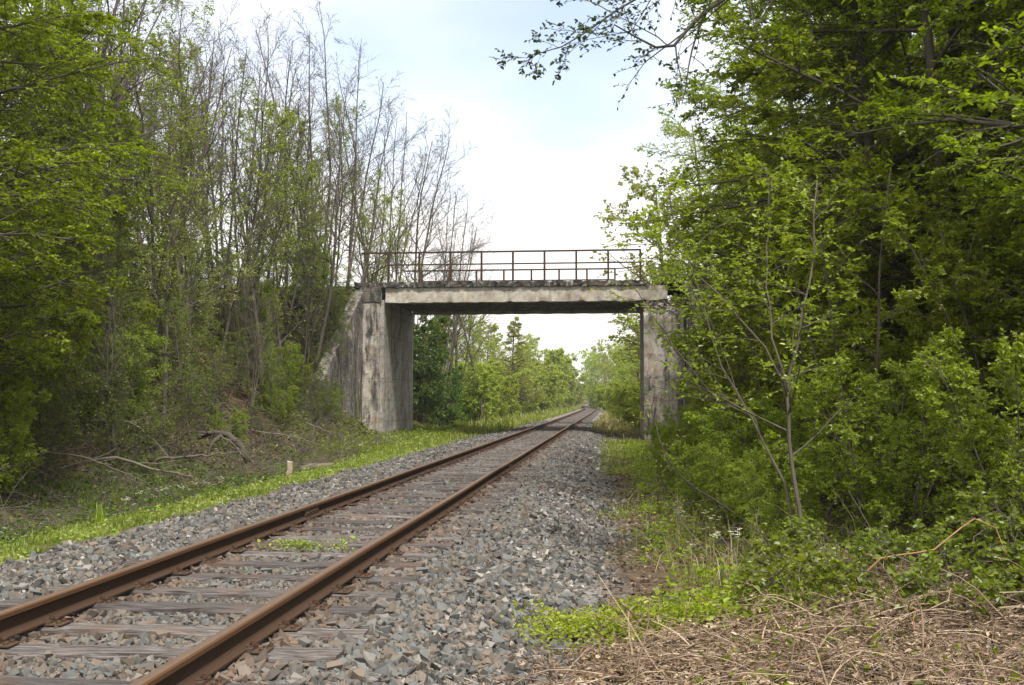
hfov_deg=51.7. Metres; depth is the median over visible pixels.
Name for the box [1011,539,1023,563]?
bramble bush
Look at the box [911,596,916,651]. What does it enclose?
bramble cane
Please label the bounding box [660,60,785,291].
beech tree
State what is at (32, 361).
hornbeam tree
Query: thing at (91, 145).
hornbeam tree
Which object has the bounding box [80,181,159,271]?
bank shrub
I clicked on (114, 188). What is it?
bank sapling
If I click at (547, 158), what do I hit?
sky
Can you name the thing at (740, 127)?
beech tree
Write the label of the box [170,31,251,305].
bare tree
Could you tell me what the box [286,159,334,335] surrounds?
sparse tree
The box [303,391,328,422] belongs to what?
bank shrub
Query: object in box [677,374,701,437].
shrub
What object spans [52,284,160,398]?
bank shrub
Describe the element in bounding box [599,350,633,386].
tree
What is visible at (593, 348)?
distant tree
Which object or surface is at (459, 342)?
distant tree
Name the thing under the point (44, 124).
bare tree
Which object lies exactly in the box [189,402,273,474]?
dead branch
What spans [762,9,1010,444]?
hornbeam tree
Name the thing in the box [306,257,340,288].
bank shrub
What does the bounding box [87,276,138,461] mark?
bank sapling
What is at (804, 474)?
shrub
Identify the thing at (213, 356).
bank sapling
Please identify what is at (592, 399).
verge bush
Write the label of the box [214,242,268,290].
bank shrub
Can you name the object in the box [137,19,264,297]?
bare tree
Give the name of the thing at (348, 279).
bank shrub
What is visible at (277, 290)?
sparse tree
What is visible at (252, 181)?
bare tree
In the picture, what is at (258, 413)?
bank shrub
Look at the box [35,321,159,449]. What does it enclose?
bank shrub
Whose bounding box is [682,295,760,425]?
hazel bush
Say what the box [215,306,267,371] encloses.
bank shrub
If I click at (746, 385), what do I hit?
hazel bush
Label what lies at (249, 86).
sparse tree
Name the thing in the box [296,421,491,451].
abutment grass
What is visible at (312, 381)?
bank shrub
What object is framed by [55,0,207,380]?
sparse tree
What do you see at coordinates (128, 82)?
bare tree
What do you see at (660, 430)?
shrub
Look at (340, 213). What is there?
sparse tree
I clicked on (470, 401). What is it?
bush
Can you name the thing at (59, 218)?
hornbeam tree
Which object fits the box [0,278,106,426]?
bank shrub
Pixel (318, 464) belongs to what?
rotten log
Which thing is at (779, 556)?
wood edge twigs
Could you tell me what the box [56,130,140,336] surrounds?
bank sapling
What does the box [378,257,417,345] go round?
sparse tree
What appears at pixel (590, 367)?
distant tree
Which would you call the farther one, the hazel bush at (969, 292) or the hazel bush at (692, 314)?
the hazel bush at (692, 314)
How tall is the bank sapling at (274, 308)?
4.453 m
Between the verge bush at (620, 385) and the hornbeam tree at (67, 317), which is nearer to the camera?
the hornbeam tree at (67, 317)
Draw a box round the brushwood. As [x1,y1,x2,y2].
[0,373,425,543]
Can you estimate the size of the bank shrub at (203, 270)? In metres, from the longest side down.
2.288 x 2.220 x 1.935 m
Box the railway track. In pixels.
[0,406,600,684]
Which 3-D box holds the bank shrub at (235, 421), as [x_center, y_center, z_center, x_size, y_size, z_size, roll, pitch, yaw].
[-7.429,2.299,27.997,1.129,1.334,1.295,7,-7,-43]
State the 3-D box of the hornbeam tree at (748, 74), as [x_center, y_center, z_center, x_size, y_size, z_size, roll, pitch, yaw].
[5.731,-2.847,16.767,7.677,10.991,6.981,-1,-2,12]
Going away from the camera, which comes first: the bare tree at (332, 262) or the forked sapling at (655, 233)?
the forked sapling at (655, 233)
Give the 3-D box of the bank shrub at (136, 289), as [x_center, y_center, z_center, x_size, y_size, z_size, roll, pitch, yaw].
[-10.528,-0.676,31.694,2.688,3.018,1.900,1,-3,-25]
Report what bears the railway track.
on the ground at (642, 571)
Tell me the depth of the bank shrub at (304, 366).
38.79 m
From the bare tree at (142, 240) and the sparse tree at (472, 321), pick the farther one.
the sparse tree at (472, 321)
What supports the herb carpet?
on the ground at (642, 571)
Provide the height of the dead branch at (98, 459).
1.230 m
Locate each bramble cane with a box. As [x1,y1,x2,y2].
[577,658,855,663]
[732,654,864,684]
[843,518,1014,596]
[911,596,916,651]
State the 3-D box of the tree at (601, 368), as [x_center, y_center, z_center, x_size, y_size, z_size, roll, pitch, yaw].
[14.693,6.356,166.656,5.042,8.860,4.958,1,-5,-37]
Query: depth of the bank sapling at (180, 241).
34.36 m
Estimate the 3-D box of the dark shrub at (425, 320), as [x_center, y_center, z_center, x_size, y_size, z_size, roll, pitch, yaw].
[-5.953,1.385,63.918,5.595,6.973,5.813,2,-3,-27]
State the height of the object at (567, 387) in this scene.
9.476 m
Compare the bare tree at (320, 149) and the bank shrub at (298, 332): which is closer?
the bank shrub at (298, 332)
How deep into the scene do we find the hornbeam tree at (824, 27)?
15.36 m
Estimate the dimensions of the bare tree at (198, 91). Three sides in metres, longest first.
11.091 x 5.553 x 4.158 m
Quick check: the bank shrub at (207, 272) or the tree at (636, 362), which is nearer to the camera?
the bank shrub at (207, 272)
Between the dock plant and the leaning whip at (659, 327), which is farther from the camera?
the leaning whip at (659, 327)
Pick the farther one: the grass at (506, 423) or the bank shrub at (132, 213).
the grass at (506, 423)
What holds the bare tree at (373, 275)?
on the ground at (642, 571)
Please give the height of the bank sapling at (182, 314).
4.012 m
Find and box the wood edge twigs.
[621,431,1023,608]
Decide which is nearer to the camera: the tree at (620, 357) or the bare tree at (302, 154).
the bare tree at (302, 154)
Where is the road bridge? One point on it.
(376, 366)
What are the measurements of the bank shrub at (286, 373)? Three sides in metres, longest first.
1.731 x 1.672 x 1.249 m
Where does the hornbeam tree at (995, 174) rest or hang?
on the ground at (642, 571)
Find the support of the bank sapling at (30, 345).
on the ground at (642, 571)
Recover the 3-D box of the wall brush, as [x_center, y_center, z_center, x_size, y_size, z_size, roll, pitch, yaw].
[-7.620,0.516,39.411,4.713,6.706,12.143,0,-3,6]
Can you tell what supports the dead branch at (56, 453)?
on the ground at (642, 571)
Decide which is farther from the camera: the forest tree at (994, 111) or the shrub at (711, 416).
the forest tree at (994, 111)
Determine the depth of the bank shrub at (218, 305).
36.32 m
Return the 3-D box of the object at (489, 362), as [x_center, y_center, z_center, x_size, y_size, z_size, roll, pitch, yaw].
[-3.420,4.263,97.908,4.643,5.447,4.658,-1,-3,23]
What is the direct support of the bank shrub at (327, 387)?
on the ground at (642, 571)
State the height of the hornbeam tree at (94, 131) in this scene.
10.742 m
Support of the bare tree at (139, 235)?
on the ground at (642, 571)
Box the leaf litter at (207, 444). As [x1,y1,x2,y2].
[0,286,383,507]
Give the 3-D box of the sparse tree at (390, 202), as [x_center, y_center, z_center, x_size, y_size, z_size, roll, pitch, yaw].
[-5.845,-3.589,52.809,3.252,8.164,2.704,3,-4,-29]
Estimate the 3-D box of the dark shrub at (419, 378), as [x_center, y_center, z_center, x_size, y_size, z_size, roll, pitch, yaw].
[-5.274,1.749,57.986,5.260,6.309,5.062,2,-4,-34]
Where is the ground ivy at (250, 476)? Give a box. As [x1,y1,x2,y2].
[0,287,426,538]
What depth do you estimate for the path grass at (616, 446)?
30.33 m
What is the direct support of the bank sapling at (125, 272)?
on the ground at (642, 571)
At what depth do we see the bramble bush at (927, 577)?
7.46 m
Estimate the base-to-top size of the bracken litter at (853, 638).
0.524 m
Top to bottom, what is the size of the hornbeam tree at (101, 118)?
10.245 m
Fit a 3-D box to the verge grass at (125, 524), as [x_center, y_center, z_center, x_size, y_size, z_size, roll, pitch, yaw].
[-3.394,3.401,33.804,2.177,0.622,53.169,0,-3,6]
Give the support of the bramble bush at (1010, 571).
on the ground at (642, 571)
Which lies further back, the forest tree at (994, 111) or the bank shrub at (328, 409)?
the bank shrub at (328, 409)
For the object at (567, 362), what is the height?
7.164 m
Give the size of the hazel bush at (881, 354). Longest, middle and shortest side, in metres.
4.725 x 3.638 x 3.459 m
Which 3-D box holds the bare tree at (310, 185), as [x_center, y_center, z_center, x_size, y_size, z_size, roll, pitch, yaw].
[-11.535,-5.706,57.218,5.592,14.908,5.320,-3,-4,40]
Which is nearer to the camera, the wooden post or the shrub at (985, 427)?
the shrub at (985, 427)
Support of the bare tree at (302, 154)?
on the ground at (642, 571)
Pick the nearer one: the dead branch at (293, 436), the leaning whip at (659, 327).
the leaning whip at (659, 327)
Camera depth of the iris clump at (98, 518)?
15.10 m
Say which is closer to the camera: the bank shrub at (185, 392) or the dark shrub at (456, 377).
the bank shrub at (185, 392)
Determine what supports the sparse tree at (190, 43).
on the ground at (642, 571)
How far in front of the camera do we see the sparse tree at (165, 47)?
41.83 m
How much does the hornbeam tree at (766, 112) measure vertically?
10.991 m
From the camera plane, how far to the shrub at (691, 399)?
26.91 m
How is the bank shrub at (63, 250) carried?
on the ground at (642, 571)
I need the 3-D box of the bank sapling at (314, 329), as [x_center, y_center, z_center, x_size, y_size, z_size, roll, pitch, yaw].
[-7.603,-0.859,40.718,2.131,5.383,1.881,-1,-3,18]
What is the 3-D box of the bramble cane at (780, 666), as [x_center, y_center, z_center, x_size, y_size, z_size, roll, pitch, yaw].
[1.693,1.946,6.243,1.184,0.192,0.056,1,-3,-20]
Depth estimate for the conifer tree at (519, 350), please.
92.46 m
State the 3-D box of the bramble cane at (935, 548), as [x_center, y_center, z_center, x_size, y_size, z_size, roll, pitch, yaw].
[3.279,1.734,8.369,1.409,0.688,0.086,0,-3,6]
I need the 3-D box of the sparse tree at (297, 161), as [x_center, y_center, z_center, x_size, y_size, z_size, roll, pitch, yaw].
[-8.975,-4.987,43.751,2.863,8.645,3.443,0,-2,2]
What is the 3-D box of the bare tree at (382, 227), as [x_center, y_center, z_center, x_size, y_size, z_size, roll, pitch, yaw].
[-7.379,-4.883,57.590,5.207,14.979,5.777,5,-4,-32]
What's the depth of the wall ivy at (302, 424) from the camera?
39.51 m
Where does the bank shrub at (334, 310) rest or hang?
on the ground at (642, 571)
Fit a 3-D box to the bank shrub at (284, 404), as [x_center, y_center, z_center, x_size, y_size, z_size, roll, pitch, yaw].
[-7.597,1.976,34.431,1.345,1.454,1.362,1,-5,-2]
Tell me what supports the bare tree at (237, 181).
on the ground at (642, 571)
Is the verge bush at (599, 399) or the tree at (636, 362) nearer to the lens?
the tree at (636, 362)
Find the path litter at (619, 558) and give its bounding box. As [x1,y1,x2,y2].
[581,457,901,683]
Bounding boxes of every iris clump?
[92,500,103,524]
[110,482,127,511]
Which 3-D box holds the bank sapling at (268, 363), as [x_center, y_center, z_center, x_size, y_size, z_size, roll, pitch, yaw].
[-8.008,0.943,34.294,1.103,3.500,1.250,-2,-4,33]
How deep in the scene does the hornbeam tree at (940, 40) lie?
21.95 m
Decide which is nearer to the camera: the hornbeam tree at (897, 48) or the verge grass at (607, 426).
the hornbeam tree at (897, 48)
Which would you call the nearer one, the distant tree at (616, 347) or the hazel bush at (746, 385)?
the hazel bush at (746, 385)
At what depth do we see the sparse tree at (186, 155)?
34.62 m
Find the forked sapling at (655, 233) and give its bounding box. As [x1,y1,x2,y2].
[603,152,876,545]
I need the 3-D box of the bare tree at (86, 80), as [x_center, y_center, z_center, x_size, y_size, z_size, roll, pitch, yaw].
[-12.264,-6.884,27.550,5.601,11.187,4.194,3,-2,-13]
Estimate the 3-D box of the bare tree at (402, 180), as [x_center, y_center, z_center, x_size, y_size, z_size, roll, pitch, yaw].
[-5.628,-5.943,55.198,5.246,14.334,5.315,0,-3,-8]
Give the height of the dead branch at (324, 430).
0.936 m
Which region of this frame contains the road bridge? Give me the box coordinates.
[306,249,712,439]
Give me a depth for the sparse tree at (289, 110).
46.28 m
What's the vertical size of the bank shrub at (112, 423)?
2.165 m
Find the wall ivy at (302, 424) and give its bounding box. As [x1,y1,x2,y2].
[243,284,364,433]
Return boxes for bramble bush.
[731,516,876,600]
[765,503,935,582]
[849,519,1023,592]
[885,545,1023,622]
[922,482,1023,574]
[1005,557,1023,592]
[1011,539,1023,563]
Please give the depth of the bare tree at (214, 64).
38.87 m
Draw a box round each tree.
[0,0,121,277]
[0,0,141,228]
[0,0,149,178]
[0,0,155,316]
[0,0,155,395]
[0,0,185,409]
[0,0,187,343]
[0,8,114,274]
[3,0,232,318]
[3,33,85,288]
[14,2,115,183]
[23,0,175,364]
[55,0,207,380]
[64,0,217,242]
[69,10,162,336]
[72,0,173,217]
[78,54,177,330]
[79,47,160,317]
[83,68,158,282]
[90,8,190,277]
[103,33,182,303]
[103,42,156,282]
[107,0,251,311]
[110,17,232,222]
[114,82,257,428]
[122,30,213,290]
[128,44,215,299]
[131,31,222,295]
[131,96,228,355]
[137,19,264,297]
[139,12,248,326]
[140,54,235,364]
[146,109,218,258]
[152,45,233,287]
[153,3,301,359]
[160,0,263,336]
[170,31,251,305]
[200,57,272,271]
[205,25,312,397]
[206,97,304,369]
[214,35,346,296]
[214,83,295,278]
[219,106,321,323]
[227,98,298,285]
[233,175,323,357]
[238,0,369,311]
[244,10,355,339]
[249,71,349,267]
[252,117,328,317]
[263,97,348,277]
[263,162,332,358]
[266,106,320,292]
[284,71,366,280]
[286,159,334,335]
[287,67,380,372]
[289,145,348,278]
[294,102,378,284]
[296,104,403,282]
[301,92,381,248]
[319,37,413,285]
[329,123,427,282]
[331,98,436,282]
[335,211,391,285]
[352,168,396,282]
[361,96,453,281]
[363,189,429,282]
[367,110,478,336]
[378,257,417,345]
[382,104,499,281]
[413,175,503,420]
[416,315,458,421]
[418,184,506,423]
[423,254,498,418]
[430,214,501,423]
[447,315,486,422]
[447,319,470,362]
[448,315,486,363]
[450,315,495,362]
[463,319,508,369]
[481,332,502,363]
[491,0,1023,229]
[491,316,549,413]
[514,333,547,364]
[558,354,577,398]
[578,350,609,405]
[581,345,613,386]
[581,354,611,396]
[591,355,613,390]
[592,340,622,383]
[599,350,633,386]
[605,344,630,376]
[609,315,639,390]
[611,340,636,387]
[627,0,1023,491]
[629,298,670,381]
[633,105,736,282]
[634,0,1023,500]
[649,0,956,455]
[656,0,1010,478]
[658,0,1019,405]
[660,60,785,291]
[679,127,820,377]
[682,0,1020,416]
[692,183,760,323]
[697,71,856,362]
[704,0,1023,472]
[723,70,919,293]
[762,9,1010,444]
[777,0,1023,332]
[811,4,1022,422]
[856,0,1023,371]
[904,0,1017,236]
[955,4,1023,308]
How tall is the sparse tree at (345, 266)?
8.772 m
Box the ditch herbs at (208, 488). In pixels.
[0,442,299,546]
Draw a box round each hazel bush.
[670,261,840,469]
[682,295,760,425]
[688,274,832,410]
[688,314,719,375]
[708,226,909,494]
[734,165,1016,524]
[863,172,1023,511]
[934,136,1023,469]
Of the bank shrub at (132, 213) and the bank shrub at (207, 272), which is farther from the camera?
the bank shrub at (207, 272)
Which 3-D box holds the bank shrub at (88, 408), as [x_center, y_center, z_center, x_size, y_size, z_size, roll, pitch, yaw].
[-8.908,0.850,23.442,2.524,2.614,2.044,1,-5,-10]
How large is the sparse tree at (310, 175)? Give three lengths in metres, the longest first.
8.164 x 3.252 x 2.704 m
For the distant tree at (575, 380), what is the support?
on the ground at (642, 571)
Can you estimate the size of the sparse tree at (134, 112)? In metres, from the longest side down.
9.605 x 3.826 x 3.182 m
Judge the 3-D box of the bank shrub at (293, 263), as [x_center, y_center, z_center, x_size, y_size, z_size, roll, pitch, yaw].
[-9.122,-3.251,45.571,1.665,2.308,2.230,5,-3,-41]
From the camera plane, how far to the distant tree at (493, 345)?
118.87 m
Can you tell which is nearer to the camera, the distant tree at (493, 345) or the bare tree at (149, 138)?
the bare tree at (149, 138)
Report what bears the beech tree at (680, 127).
on the ground at (642, 571)
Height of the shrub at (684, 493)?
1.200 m
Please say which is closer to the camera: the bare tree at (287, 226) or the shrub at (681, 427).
the shrub at (681, 427)
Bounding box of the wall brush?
[232,283,381,439]
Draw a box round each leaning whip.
[590,273,778,512]
[631,385,759,537]
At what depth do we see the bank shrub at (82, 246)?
24.24 m
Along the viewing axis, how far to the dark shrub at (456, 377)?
60.83 m
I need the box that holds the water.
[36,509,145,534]
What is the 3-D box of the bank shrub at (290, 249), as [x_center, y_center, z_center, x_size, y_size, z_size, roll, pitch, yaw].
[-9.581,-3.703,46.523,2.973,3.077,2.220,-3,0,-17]
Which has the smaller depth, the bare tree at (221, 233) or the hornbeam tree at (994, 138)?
the hornbeam tree at (994, 138)
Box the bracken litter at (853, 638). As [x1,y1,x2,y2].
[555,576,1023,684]
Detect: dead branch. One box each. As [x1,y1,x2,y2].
[5,439,119,489]
[49,445,215,497]
[86,401,202,460]
[148,434,255,482]
[187,362,233,426]
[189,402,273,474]
[250,402,339,457]
[302,422,348,443]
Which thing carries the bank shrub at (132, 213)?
on the ground at (642, 571)
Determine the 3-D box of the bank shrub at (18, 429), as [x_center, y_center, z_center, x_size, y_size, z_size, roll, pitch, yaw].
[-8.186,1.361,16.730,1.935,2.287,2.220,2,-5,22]
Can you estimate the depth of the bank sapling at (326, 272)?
42.20 m
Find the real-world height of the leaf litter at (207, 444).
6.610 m
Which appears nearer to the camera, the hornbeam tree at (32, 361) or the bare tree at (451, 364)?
the hornbeam tree at (32, 361)
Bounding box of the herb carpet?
[620,437,1022,624]
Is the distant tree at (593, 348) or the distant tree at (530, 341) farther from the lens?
the distant tree at (593, 348)
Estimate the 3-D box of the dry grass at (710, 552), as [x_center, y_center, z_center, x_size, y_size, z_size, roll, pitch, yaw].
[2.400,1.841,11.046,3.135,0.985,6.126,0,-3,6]
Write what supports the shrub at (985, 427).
on the ground at (642, 571)
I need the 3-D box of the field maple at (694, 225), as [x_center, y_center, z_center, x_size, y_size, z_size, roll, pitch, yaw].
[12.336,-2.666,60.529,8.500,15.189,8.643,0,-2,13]
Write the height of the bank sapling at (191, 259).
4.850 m
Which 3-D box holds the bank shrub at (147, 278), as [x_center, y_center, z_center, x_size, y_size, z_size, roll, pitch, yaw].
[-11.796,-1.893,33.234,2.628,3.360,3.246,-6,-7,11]
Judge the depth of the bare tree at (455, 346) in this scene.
65.78 m
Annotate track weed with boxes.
[254,538,334,551]
[332,535,356,548]
[586,509,644,519]
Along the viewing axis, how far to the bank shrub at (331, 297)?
43.39 m
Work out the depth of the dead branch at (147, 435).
21.85 m
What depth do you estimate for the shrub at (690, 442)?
18.21 m
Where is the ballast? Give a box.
[0,420,637,684]
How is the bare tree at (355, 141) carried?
on the ground at (642, 571)
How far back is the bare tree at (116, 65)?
34.62 m
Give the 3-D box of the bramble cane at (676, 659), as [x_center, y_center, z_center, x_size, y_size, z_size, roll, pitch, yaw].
[1.268,1.997,6.577,1.758,0.107,0.127,-1,-3,10]
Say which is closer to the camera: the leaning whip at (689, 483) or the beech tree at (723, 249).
the leaning whip at (689, 483)
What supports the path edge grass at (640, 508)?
on the ground at (642, 571)
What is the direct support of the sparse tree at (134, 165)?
on the ground at (642, 571)
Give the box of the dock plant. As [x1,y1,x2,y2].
[738,667,793,684]
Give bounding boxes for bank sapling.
[0,281,66,469]
[25,223,98,410]
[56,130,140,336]
[63,142,126,336]
[78,242,155,436]
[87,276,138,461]
[148,180,200,336]
[149,289,212,441]
[151,195,224,383]
[162,236,226,410]
[195,306,232,425]
[203,230,267,387]
[226,248,281,373]
[229,227,285,319]
[238,280,288,420]
[247,317,285,421]
[258,287,300,399]
[260,177,300,290]
[283,210,342,346]
[292,251,339,385]
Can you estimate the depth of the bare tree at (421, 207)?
60.27 m
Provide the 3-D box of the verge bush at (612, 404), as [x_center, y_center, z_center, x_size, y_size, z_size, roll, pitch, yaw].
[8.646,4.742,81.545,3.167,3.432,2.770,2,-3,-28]
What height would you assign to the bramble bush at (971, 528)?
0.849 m
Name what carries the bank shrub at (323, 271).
on the ground at (642, 571)
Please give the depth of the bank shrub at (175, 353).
28.85 m
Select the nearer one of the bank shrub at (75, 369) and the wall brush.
the bank shrub at (75, 369)
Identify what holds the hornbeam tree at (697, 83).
on the ground at (642, 571)
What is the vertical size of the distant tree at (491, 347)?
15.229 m
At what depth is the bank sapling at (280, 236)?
44.29 m
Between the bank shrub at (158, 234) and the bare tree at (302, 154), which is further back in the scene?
the bare tree at (302, 154)
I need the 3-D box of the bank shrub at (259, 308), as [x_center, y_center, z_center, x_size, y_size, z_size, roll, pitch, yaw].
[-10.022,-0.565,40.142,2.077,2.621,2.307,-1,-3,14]
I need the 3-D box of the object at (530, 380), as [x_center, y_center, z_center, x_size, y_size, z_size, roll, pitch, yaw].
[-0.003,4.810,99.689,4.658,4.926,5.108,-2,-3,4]
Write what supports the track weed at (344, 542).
on the ground at (642, 571)
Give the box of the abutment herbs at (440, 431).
[277,415,472,455]
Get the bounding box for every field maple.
[590,162,716,362]
[608,256,686,387]
[630,269,672,382]
[655,170,748,281]
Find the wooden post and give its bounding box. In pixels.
[286,461,292,476]
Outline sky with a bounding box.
[0,0,1015,383]
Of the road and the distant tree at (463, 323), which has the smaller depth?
the road
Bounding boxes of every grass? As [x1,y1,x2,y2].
[0,428,488,561]
[1,423,425,543]
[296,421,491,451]
[438,404,581,432]
[591,410,640,435]
[592,434,659,475]
[606,462,930,635]
[607,480,929,609]
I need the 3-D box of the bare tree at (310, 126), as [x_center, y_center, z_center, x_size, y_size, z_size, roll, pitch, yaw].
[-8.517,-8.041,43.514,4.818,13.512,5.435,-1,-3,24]
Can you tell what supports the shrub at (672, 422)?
on the ground at (642, 571)
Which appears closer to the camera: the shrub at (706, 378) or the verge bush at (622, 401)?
the shrub at (706, 378)
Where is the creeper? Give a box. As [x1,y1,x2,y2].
[476,568,837,655]
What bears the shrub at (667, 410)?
on the ground at (642, 571)
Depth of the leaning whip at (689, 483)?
12.19 m
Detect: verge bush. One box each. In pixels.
[586,385,607,409]
[594,384,606,410]
[600,382,637,419]
[603,386,615,415]
[610,386,639,424]
[613,378,639,414]
[625,385,640,428]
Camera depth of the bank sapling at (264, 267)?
42.75 m
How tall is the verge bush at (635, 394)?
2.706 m
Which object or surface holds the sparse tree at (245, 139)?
on the ground at (642, 571)
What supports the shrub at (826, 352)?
on the ground at (642, 571)
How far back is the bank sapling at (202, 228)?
31.17 m
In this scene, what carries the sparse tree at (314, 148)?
on the ground at (642, 571)
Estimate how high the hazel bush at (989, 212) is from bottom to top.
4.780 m
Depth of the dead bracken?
6.51 m
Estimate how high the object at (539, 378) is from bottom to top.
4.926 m
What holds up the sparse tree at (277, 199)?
on the ground at (642, 571)
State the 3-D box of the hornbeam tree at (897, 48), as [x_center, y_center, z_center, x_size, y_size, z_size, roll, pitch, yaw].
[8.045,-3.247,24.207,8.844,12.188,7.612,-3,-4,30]
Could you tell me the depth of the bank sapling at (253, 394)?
32.80 m
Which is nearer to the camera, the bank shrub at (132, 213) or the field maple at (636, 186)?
the bank shrub at (132, 213)
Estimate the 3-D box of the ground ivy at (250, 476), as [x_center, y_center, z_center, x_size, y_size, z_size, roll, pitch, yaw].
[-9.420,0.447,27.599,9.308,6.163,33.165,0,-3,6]
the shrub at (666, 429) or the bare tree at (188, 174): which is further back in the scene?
the bare tree at (188, 174)
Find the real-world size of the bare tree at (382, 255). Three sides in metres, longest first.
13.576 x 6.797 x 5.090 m
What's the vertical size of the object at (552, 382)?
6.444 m
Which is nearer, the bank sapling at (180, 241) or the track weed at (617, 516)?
the track weed at (617, 516)
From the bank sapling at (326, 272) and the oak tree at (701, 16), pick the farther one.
the bank sapling at (326, 272)
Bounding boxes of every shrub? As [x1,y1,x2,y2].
[0,166,47,312]
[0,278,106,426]
[0,340,102,482]
[0,365,51,491]
[1,220,116,378]
[2,227,80,383]
[11,340,95,460]
[30,178,143,297]
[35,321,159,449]
[36,216,139,339]
[51,322,171,438]
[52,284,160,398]
[68,238,145,356]
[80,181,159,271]
[83,375,173,476]
[88,191,168,275]
[91,272,181,400]
[96,220,180,328]
[120,268,204,362]
[124,363,208,460]
[142,305,227,401]
[163,230,232,318]
[164,265,236,347]
[177,330,239,401]
[177,369,228,429]
[187,251,225,291]
[202,326,258,395]
[206,405,250,450]
[212,302,279,376]
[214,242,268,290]
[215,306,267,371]
[221,293,273,346]
[228,268,283,329]
[248,399,282,438]
[252,341,300,399]
[255,364,293,407]
[258,383,299,422]
[260,262,278,288]
[268,221,326,283]
[272,354,311,398]
[276,309,322,358]
[278,238,318,282]
[283,238,338,304]
[285,368,328,411]
[289,343,331,393]
[291,389,324,422]
[292,281,349,342]
[298,372,336,416]
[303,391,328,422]
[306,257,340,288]
[311,314,353,357]
[311,372,345,411]
[313,280,347,318]
[316,385,345,419]
[322,290,352,324]
[333,267,356,298]
[413,315,453,416]
[413,316,462,424]
[418,365,471,425]
[642,424,700,480]
[648,425,693,465]
[650,418,683,444]
[652,423,684,455]
[653,431,708,490]
[655,417,675,432]
[659,403,690,435]
[664,439,743,514]
[675,377,783,476]
[676,369,759,443]
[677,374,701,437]
[682,374,761,424]
[682,394,823,515]
[683,438,793,537]
[688,383,783,490]
[689,372,762,456]
[722,450,827,553]
[762,319,955,509]
[786,350,992,545]
[908,323,1023,546]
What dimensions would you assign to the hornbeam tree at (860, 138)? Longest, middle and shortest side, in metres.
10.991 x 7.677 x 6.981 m
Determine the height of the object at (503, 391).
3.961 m
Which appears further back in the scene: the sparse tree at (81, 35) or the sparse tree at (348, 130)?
the sparse tree at (348, 130)
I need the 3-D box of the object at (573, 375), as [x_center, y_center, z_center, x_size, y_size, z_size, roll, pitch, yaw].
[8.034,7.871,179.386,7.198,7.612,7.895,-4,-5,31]
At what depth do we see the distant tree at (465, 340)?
171.22 m
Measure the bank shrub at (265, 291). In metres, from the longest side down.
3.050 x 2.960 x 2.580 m
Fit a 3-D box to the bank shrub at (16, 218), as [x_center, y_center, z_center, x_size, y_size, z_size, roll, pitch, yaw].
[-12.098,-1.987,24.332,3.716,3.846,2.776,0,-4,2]
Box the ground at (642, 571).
[0,283,1023,684]
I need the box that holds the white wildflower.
[729,531,738,565]
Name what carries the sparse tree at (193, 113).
on the ground at (642, 571)
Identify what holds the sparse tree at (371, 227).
on the ground at (642, 571)
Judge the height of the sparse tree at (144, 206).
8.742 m
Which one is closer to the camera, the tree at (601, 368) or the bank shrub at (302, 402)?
the bank shrub at (302, 402)
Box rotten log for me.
[298,463,333,471]
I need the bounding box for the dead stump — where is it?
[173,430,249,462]
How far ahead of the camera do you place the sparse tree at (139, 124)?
39.16 m
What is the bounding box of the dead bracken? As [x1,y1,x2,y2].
[426,551,1023,684]
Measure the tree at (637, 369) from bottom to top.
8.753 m
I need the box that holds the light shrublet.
[450,420,469,426]
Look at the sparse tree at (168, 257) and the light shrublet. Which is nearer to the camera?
the sparse tree at (168, 257)
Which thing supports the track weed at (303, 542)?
on the ground at (642, 571)
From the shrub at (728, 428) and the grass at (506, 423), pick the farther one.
the grass at (506, 423)
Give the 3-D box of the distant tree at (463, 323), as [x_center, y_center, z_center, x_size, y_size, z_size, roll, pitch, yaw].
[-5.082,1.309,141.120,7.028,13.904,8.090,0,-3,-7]
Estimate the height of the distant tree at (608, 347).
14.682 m
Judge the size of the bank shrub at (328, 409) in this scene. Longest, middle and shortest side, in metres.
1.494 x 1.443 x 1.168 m
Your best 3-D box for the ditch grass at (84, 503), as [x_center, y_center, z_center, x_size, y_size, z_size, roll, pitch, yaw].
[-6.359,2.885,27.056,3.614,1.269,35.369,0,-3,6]
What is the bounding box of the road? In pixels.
[275,282,708,295]
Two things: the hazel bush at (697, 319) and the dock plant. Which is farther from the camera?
the hazel bush at (697, 319)
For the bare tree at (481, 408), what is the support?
on the ground at (642, 571)

